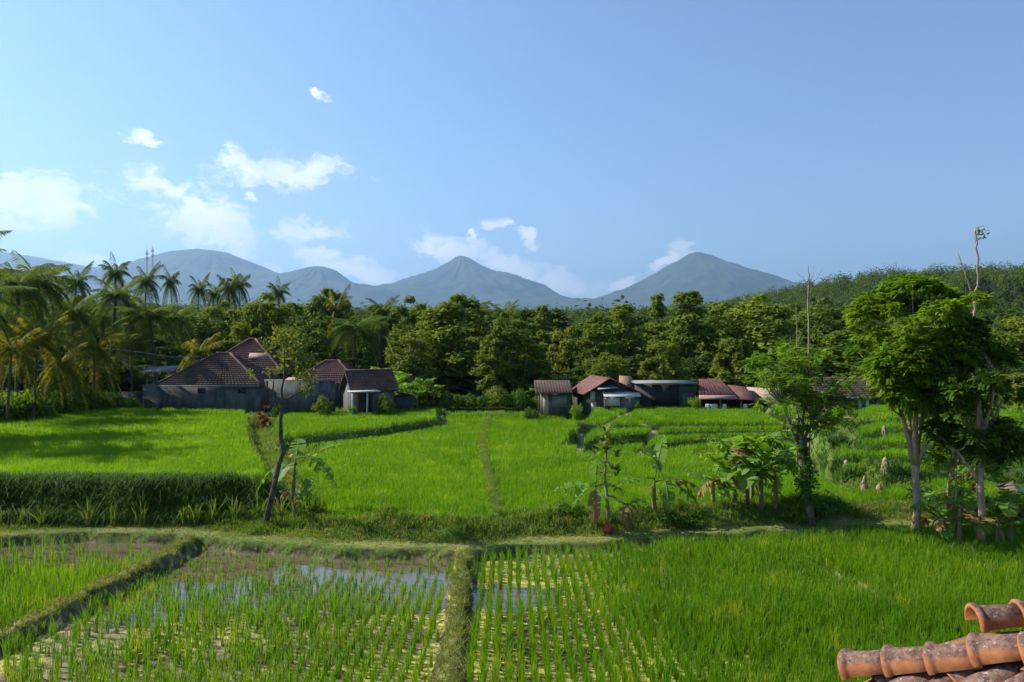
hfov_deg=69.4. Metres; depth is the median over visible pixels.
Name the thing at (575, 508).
bush
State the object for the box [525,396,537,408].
bush
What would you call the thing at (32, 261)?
mountain
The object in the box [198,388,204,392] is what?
window
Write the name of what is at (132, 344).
coconut palm
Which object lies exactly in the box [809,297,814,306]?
hillside tree
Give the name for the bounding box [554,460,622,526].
banana plant
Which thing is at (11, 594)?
rice field
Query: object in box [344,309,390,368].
broadleaf tree
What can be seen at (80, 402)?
bush
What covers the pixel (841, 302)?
hillside tree
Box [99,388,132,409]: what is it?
bush
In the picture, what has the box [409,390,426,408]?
banana plant
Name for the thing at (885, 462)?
straw bundle
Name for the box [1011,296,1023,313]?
hillside tree
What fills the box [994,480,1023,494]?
straw bundle
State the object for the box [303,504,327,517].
bush
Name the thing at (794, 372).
broadleaf tree
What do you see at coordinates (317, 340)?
broadleaf tree
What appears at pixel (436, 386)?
banana plant
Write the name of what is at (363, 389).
gabled house
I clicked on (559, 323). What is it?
broadleaf tree
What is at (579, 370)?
broadleaf tree
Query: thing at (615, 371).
broadleaf tree
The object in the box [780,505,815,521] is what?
bush
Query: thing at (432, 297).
mountain
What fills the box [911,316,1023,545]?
garden tree
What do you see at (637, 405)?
bush
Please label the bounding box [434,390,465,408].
bush
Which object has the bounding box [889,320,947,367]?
broadleaf tree
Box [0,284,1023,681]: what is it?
ground
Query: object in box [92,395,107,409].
bush
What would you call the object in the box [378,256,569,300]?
mountain
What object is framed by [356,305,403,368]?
broadleaf tree
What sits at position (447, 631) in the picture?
grass
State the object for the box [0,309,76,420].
coconut palm
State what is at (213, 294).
coconut palm
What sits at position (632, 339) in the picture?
broadleaf tree
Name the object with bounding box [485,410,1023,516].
rice field
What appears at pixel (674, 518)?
bush
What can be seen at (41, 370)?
broadleaf tree
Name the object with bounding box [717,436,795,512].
banana plant
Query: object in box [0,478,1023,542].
grass
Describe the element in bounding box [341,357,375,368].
broadleaf tree
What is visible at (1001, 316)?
broadleaf tree
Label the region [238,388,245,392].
window
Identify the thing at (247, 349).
red roofed house
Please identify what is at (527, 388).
broadleaf tree
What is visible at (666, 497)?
banana plant
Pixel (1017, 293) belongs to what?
hillside tree
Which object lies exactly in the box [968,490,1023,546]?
banana plant
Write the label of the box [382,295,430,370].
broadleaf tree
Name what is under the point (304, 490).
banana plant
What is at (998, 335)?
broadleaf tree
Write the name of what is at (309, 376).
thin tree
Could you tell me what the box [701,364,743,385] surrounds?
broadleaf tree
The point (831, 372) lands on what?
broadleaf tree
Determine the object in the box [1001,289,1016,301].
hillside tree
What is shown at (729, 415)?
rice field
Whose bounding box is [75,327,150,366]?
broadleaf tree
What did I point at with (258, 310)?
broadleaf tree
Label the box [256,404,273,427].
cordyline bush
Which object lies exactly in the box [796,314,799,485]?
pole
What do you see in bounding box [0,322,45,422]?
coconut palm
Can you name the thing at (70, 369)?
coconut palm
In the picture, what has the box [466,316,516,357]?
broadleaf tree
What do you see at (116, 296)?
coconut palm
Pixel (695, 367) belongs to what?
broadleaf tree
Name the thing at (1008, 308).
hillside tree
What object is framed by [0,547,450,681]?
rice field
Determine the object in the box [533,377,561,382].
banana plant
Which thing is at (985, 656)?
clay roof
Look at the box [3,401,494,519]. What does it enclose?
rice field
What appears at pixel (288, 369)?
broadleaf tree
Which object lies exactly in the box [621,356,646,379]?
broadleaf tree
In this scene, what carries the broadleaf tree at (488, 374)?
on the ground at (294, 548)
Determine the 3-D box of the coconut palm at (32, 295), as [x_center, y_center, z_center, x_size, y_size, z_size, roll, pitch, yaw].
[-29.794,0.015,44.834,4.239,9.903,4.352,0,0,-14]
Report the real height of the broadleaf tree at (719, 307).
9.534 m
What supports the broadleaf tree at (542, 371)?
on the ground at (294, 548)
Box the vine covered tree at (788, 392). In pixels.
[739,340,872,525]
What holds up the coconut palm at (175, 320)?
on the ground at (294, 548)
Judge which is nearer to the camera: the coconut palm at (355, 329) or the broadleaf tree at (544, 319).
the coconut palm at (355, 329)
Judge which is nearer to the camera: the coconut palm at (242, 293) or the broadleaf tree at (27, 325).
the broadleaf tree at (27, 325)
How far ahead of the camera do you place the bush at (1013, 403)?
46.46 m
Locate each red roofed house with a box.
[226,338,306,378]
[285,359,353,404]
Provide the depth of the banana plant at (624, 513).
23.23 m
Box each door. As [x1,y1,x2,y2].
[358,394,371,413]
[591,402,596,412]
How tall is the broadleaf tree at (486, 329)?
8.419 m
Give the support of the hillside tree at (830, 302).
on the ground at (294, 548)
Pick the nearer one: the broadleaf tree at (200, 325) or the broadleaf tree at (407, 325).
the broadleaf tree at (200, 325)
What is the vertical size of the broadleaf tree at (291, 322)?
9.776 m
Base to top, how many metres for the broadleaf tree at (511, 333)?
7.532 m
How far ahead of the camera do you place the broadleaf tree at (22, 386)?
52.49 m
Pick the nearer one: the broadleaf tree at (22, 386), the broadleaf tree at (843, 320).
the broadleaf tree at (22, 386)
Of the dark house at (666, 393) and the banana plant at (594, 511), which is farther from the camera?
the dark house at (666, 393)
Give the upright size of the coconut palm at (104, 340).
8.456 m
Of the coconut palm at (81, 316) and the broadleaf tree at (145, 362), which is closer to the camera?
the coconut palm at (81, 316)
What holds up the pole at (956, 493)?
on the ground at (294, 548)
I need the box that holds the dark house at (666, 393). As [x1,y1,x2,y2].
[631,380,698,408]
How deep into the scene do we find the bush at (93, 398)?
49.22 m
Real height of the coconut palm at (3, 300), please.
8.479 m
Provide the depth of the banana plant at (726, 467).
24.75 m
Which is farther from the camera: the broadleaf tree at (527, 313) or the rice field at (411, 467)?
the broadleaf tree at (527, 313)
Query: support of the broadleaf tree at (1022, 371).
on the ground at (294, 548)
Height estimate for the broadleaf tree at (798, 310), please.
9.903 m
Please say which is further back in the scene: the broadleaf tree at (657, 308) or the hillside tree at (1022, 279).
the hillside tree at (1022, 279)
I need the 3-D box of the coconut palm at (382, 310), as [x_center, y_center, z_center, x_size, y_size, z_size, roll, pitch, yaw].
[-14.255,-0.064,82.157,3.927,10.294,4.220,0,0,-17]
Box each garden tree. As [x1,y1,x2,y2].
[841,272,1002,531]
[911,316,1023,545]
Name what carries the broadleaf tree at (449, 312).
on the ground at (294, 548)
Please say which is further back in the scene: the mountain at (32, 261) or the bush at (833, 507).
the mountain at (32, 261)
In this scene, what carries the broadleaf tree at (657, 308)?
on the ground at (294, 548)
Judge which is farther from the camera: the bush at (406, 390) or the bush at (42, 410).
the bush at (406, 390)
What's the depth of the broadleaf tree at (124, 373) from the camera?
56.00 m
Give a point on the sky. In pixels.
(574, 148)
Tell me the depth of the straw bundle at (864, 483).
28.03 m
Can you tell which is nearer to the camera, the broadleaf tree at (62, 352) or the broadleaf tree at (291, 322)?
the broadleaf tree at (62, 352)
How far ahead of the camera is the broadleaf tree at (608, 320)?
110.08 m
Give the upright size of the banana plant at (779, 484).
2.330 m
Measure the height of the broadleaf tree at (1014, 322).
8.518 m
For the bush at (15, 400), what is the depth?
43.47 m
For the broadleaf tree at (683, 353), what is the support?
on the ground at (294, 548)
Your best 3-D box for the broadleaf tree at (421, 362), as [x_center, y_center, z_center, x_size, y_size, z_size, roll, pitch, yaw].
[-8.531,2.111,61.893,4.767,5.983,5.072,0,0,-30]
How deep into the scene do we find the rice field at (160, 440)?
33.44 m
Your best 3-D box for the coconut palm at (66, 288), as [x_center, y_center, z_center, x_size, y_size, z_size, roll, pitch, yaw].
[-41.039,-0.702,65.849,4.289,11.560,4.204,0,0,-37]
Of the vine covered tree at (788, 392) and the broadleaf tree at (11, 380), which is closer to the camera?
the vine covered tree at (788, 392)
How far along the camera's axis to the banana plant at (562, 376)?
61.46 m
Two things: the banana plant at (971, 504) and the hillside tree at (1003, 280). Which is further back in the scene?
the hillside tree at (1003, 280)
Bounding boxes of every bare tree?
[799,264,823,474]
[957,226,989,494]
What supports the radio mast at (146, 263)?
on the ground at (294, 548)
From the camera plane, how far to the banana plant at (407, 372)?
59.89 m
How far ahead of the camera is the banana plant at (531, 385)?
57.97 m
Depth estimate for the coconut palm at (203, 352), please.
59.50 m
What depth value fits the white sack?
52.80 m
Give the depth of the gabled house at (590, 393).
54.20 m
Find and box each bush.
[0,387,38,415]
[0,399,14,420]
[9,400,37,422]
[20,388,56,419]
[39,387,80,414]
[55,393,85,413]
[67,382,103,410]
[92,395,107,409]
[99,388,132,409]
[126,394,144,408]
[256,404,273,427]
[271,405,283,417]
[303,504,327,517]
[310,394,333,415]
[347,404,358,414]
[372,392,397,414]
[372,504,402,517]
[395,380,423,403]
[415,382,447,405]
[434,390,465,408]
[460,393,487,409]
[481,384,513,408]
[506,387,532,409]
[506,507,534,519]
[523,406,538,421]
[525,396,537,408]
[552,500,584,515]
[569,403,583,420]
[632,402,642,410]
[654,510,687,526]
[676,512,706,528]
[687,395,699,410]
[752,404,767,410]
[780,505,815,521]
[803,496,848,515]
[902,484,961,506]
[973,494,1023,521]
[992,392,1022,413]
[1006,404,1023,416]
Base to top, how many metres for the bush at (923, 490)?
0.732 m
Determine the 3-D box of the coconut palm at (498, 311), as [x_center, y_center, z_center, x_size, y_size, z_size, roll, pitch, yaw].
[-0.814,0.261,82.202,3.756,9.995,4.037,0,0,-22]
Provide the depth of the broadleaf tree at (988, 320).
98.24 m
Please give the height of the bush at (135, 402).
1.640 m
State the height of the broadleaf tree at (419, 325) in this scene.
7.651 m
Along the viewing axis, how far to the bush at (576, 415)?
52.80 m
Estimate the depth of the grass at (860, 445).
35.40 m
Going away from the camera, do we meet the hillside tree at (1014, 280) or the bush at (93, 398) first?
the bush at (93, 398)
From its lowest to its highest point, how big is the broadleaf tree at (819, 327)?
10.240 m
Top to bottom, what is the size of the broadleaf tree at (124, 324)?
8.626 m
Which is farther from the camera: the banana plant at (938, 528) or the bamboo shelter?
the bamboo shelter
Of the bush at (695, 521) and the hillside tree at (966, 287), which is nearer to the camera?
the bush at (695, 521)
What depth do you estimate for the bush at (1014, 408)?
43.92 m
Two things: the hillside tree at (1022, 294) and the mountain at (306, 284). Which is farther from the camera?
the mountain at (306, 284)
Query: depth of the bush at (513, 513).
23.97 m
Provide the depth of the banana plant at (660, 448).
24.27 m
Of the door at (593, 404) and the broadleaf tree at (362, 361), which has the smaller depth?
the door at (593, 404)
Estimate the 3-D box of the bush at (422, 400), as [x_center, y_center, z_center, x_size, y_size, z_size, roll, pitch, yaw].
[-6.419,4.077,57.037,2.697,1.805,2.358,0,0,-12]
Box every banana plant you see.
[37,383,60,392]
[255,438,345,509]
[279,476,313,515]
[393,370,427,388]
[395,375,410,394]
[399,383,415,391]
[408,377,435,396]
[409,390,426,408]
[423,384,444,404]
[526,383,537,407]
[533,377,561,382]
[546,373,576,386]
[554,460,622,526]
[598,492,646,531]
[619,434,683,513]
[645,446,699,517]
[684,455,737,505]
[696,452,768,502]
[707,431,785,505]
[708,442,786,498]
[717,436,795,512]
[733,436,814,510]
[910,501,977,541]
[921,473,974,517]
[931,497,986,547]
[948,495,1001,526]
[963,506,1023,545]
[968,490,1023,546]
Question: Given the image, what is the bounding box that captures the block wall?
[264,380,335,412]
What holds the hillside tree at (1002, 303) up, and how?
on the ground at (294, 548)
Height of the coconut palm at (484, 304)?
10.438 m
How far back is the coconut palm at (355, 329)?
65.25 m
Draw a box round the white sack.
[710,404,717,408]
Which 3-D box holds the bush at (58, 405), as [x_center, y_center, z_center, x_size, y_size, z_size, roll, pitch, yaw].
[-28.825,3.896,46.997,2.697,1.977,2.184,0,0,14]
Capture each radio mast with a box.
[146,250,147,302]
[151,247,153,308]
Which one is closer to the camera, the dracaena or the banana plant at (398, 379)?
the dracaena
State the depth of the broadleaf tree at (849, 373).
64.25 m
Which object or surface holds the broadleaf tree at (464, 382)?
on the ground at (294, 548)
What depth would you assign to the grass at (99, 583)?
17.96 m
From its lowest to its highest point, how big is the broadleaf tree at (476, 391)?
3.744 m
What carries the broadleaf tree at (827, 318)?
on the ground at (294, 548)
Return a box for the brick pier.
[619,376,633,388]
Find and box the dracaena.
[587,424,627,521]
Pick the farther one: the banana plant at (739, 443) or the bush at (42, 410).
the bush at (42, 410)
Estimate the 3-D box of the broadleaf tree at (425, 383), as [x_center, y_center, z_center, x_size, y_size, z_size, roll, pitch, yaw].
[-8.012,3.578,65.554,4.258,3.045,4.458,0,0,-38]
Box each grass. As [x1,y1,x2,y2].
[0,469,303,530]
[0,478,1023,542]
[0,490,316,526]
[0,511,1003,561]
[0,532,202,646]
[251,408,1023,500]
[430,546,479,681]
[476,413,501,511]
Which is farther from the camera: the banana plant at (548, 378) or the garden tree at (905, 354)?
the banana plant at (548, 378)
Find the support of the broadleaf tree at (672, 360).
on the ground at (294, 548)
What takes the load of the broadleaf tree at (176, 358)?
on the ground at (294, 548)
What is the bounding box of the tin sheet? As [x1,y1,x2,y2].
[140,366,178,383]
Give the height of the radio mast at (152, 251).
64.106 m
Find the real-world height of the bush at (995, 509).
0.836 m
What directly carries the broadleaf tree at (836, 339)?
on the ground at (294, 548)
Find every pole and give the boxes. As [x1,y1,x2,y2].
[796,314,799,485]
[955,454,956,535]
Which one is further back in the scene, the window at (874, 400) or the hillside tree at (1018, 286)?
the hillside tree at (1018, 286)
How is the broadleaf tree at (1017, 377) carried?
on the ground at (294, 548)
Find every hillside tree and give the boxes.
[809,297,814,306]
[824,297,834,307]
[835,299,848,307]
[958,275,974,297]
[963,283,971,298]
[971,275,990,293]
[991,300,1006,306]
[992,306,1010,316]
[994,288,1015,306]
[998,274,1007,287]
[1000,279,1011,302]
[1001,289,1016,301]
[1008,283,1023,304]
[1011,277,1020,286]
[1011,288,1023,306]
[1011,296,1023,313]
[1013,292,1023,308]
[1014,272,1023,292]
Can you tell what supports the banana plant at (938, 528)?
on the ground at (294, 548)
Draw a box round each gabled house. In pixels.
[339,369,417,413]
[572,375,640,415]
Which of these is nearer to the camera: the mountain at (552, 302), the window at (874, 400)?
the window at (874, 400)
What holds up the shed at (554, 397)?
on the ground at (294, 548)
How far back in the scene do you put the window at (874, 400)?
50.93 m
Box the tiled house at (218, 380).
[118,352,282,412]
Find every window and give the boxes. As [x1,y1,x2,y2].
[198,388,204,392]
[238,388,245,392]
[869,399,877,404]
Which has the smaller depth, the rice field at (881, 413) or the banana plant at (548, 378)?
the rice field at (881, 413)
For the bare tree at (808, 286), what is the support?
on the ground at (294, 548)
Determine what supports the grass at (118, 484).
on the ground at (294, 548)
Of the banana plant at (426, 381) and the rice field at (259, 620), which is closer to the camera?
the rice field at (259, 620)
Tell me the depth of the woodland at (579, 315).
143.40 m
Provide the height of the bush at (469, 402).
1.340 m
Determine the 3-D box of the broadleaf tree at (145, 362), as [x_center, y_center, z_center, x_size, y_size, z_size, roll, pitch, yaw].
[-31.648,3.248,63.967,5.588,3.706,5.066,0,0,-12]
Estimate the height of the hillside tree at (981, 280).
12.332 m
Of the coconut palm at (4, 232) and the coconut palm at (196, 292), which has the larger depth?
the coconut palm at (196, 292)
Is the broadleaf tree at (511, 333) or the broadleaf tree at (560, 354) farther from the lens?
the broadleaf tree at (560, 354)
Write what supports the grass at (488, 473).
on the ground at (294, 548)
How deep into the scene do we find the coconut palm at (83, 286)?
79.96 m
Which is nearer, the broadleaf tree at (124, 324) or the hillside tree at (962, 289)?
the broadleaf tree at (124, 324)
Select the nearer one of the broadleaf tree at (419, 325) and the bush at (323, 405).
the bush at (323, 405)
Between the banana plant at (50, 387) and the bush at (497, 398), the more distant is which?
the bush at (497, 398)
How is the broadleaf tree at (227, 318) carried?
on the ground at (294, 548)
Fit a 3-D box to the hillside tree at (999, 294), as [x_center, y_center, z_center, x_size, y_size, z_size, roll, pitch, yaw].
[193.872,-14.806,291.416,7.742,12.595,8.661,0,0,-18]
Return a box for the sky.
[0,0,1023,298]
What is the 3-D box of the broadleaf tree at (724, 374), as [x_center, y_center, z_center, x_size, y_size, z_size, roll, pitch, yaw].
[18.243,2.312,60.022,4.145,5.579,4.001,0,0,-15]
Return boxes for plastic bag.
[604,523,612,533]
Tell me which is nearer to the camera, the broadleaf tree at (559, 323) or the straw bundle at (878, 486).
the straw bundle at (878, 486)
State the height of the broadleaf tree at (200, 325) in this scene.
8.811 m
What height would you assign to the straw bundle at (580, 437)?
0.918 m
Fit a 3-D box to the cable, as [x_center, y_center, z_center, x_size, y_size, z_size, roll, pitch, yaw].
[-25.153,0.754,51.416,7.189,0.772,1.438,0,0,-34]
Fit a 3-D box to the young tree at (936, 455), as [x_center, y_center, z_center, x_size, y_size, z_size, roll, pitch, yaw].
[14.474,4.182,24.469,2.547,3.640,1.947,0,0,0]
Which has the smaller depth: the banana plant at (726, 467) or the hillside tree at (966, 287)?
the banana plant at (726, 467)
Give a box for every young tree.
[903,415,988,494]
[943,393,1019,499]
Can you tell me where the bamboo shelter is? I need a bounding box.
[747,387,793,406]
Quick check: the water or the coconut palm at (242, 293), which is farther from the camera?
the coconut palm at (242, 293)
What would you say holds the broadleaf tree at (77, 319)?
on the ground at (294, 548)
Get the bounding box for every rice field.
[0,406,268,480]
[0,531,169,629]
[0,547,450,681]
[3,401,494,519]
[255,408,436,438]
[463,523,1023,681]
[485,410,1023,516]
[570,405,786,446]
[764,401,1023,471]
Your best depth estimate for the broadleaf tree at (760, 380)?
63.56 m
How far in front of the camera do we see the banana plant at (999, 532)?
21.89 m
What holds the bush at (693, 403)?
on the ground at (294, 548)
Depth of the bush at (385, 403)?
51.62 m
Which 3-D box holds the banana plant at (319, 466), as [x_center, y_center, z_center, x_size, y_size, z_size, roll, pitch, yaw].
[-7.150,4.637,24.975,2.837,2.474,2.154,0,0,0]
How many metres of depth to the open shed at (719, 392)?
54.34 m
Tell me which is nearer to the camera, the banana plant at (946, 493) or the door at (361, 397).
the banana plant at (946, 493)
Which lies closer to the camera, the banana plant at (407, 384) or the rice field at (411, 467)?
the rice field at (411, 467)
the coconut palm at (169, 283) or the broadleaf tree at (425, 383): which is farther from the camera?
the coconut palm at (169, 283)
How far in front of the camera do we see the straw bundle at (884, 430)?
37.53 m
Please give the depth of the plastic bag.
22.94 m
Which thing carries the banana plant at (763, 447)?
on the ground at (294, 548)
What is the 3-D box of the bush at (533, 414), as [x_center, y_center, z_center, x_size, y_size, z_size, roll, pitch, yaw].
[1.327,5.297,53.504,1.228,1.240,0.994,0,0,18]
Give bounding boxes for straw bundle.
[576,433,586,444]
[860,476,868,491]
[876,484,884,498]
[881,457,890,473]
[882,426,887,436]
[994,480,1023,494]
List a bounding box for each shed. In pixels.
[534,380,572,415]
[696,379,763,409]
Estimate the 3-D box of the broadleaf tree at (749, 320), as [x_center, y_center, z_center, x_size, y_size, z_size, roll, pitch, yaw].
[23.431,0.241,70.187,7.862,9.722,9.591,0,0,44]
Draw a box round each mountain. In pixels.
[0,252,100,295]
[9,249,279,308]
[248,266,412,309]
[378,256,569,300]
[379,284,449,306]
[432,297,678,309]
[595,252,804,306]
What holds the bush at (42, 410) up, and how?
on the ground at (294, 548)
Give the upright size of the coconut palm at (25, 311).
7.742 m
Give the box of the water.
[0,542,967,651]
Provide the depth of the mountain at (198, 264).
7815.01 m
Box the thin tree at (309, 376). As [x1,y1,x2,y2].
[246,323,320,524]
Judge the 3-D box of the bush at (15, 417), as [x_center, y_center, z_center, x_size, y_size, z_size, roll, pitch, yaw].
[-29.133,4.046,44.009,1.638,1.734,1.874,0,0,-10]
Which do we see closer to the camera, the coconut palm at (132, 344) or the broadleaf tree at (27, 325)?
the coconut palm at (132, 344)
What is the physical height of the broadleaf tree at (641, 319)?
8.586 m
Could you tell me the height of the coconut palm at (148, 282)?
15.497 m
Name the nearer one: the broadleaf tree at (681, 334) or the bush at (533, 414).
the bush at (533, 414)
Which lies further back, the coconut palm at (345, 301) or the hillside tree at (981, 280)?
the hillside tree at (981, 280)
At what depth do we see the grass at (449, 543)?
22.91 m
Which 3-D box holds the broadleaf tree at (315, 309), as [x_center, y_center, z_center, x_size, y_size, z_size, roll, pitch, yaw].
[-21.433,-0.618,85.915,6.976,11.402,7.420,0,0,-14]
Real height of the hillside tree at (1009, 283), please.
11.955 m
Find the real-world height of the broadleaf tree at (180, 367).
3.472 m
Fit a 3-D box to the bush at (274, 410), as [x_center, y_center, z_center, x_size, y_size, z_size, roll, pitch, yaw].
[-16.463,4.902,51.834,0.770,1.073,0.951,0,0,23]
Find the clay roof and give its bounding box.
[837,599,1023,681]
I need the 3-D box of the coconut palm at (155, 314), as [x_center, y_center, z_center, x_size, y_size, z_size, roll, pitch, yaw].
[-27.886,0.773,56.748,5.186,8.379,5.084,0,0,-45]
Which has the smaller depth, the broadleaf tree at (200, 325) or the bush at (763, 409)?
the bush at (763, 409)
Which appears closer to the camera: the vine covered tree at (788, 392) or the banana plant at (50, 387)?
the vine covered tree at (788, 392)
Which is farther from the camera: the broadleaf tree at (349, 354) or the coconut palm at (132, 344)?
the broadleaf tree at (349, 354)
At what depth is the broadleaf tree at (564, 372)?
63.26 m
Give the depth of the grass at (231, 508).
23.98 m
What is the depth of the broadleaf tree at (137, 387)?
59.19 m
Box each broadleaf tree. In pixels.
[1,357,65,395]
[1,360,27,396]
[2,303,52,366]
[5,327,81,365]
[22,362,104,400]
[48,294,108,358]
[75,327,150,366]
[78,357,143,396]
[113,357,170,391]
[114,365,170,391]
[115,310,166,364]
[121,322,172,363]
[123,337,188,385]
[160,309,227,362]
[164,361,195,374]
[198,300,250,351]
[216,316,232,342]
[224,291,299,350]
[271,320,335,376]
[271,355,301,375]
[275,301,309,345]
[297,287,357,367]
[324,318,356,362]
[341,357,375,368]
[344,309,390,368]
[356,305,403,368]
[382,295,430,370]
[382,331,438,388]
[385,318,428,368]
[411,369,437,396]
[412,319,450,369]
[415,293,495,390]
[423,366,476,397]
[464,361,493,399]
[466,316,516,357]
[468,334,518,393]
[473,308,504,380]
[479,312,545,394]
[497,309,547,359]
[500,367,535,396]
[511,349,554,397]
[524,305,561,369]
[542,309,579,365]
[546,324,588,379]
[546,370,583,386]
[566,363,617,385]
[568,314,622,374]
[582,316,626,357]
[582,352,632,381]
[595,303,649,379]
[617,315,665,366]
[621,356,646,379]
[635,293,669,372]
[635,341,691,379]
[650,290,723,378]
[674,355,716,388]
[675,309,703,358]
[693,301,737,357]
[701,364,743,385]
[708,293,800,383]
[708,335,761,386]
[730,363,756,386]
[744,370,785,388]
[763,303,813,371]
[773,362,825,392]
[789,297,845,365]
[813,359,840,376]
[815,324,875,376]
[821,317,853,339]
[827,314,882,358]
[844,362,869,376]
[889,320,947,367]
[976,314,1004,337]
[981,327,1023,370]
[985,360,1023,382]
[991,372,1023,397]
[994,310,1023,353]
[1001,315,1023,362]
[1010,370,1023,382]
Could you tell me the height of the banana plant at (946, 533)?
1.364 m
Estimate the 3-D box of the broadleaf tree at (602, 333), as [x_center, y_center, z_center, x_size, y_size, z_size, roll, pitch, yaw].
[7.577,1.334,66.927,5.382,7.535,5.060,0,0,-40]
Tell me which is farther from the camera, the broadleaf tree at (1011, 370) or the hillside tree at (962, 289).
the hillside tree at (962, 289)
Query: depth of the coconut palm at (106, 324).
65.44 m
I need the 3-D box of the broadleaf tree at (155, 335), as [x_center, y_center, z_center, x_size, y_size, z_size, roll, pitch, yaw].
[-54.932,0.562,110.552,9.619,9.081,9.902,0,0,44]
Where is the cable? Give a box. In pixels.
[98,347,199,356]
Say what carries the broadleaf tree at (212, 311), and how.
on the ground at (294, 548)
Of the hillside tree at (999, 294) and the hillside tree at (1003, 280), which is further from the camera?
the hillside tree at (1003, 280)
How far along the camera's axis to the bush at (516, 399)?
56.47 m
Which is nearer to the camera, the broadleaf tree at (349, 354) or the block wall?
the block wall
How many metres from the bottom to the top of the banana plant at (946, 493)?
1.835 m
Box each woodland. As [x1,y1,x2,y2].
[0,294,1023,356]
[636,261,1023,313]
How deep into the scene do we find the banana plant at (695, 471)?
24.98 m
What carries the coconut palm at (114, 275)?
on the ground at (294, 548)
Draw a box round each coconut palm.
[0,230,11,283]
[0,261,40,391]
[0,262,39,358]
[0,263,62,395]
[0,302,37,389]
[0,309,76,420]
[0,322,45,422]
[2,250,79,396]
[23,267,78,347]
[32,342,95,414]
[43,293,108,393]
[61,261,96,321]
[65,323,127,412]
[77,304,126,360]
[84,273,152,391]
[98,251,131,316]
[101,331,162,391]
[111,295,185,382]
[131,260,165,310]
[152,302,201,348]
[159,266,181,315]
[175,332,229,371]
[187,272,211,331]
[202,277,224,307]
[215,273,243,321]
[225,267,252,309]
[266,276,291,319]
[323,283,351,359]
[324,315,388,368]
[365,295,399,365]
[462,294,492,385]
[486,299,520,339]
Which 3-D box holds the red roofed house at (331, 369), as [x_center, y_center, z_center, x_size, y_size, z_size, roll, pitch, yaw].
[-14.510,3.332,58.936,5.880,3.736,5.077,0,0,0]
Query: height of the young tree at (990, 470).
4.299 m
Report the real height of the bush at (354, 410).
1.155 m
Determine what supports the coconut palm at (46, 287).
on the ground at (294, 548)
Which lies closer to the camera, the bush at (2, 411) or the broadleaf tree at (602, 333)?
the bush at (2, 411)
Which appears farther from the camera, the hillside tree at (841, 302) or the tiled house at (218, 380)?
the hillside tree at (841, 302)
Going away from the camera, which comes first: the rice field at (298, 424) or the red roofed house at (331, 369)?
the rice field at (298, 424)
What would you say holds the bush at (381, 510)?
on the ground at (294, 548)
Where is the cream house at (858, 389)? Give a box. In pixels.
[812,377,884,408]
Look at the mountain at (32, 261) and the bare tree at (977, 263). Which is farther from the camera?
the mountain at (32, 261)
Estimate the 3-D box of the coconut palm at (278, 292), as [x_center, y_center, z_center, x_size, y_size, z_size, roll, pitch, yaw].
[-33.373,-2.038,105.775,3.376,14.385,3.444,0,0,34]
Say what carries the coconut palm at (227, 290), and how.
on the ground at (294, 548)
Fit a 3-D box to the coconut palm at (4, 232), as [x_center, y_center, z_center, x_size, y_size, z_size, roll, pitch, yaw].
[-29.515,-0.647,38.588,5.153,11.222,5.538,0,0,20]
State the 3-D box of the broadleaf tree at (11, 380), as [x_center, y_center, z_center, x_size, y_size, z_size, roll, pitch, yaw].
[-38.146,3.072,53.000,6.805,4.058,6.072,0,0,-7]
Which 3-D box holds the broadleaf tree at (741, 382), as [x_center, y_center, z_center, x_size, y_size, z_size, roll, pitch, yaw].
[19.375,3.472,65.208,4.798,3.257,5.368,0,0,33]
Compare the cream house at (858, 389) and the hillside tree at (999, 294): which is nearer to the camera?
the cream house at (858, 389)
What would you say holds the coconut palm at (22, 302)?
on the ground at (294, 548)

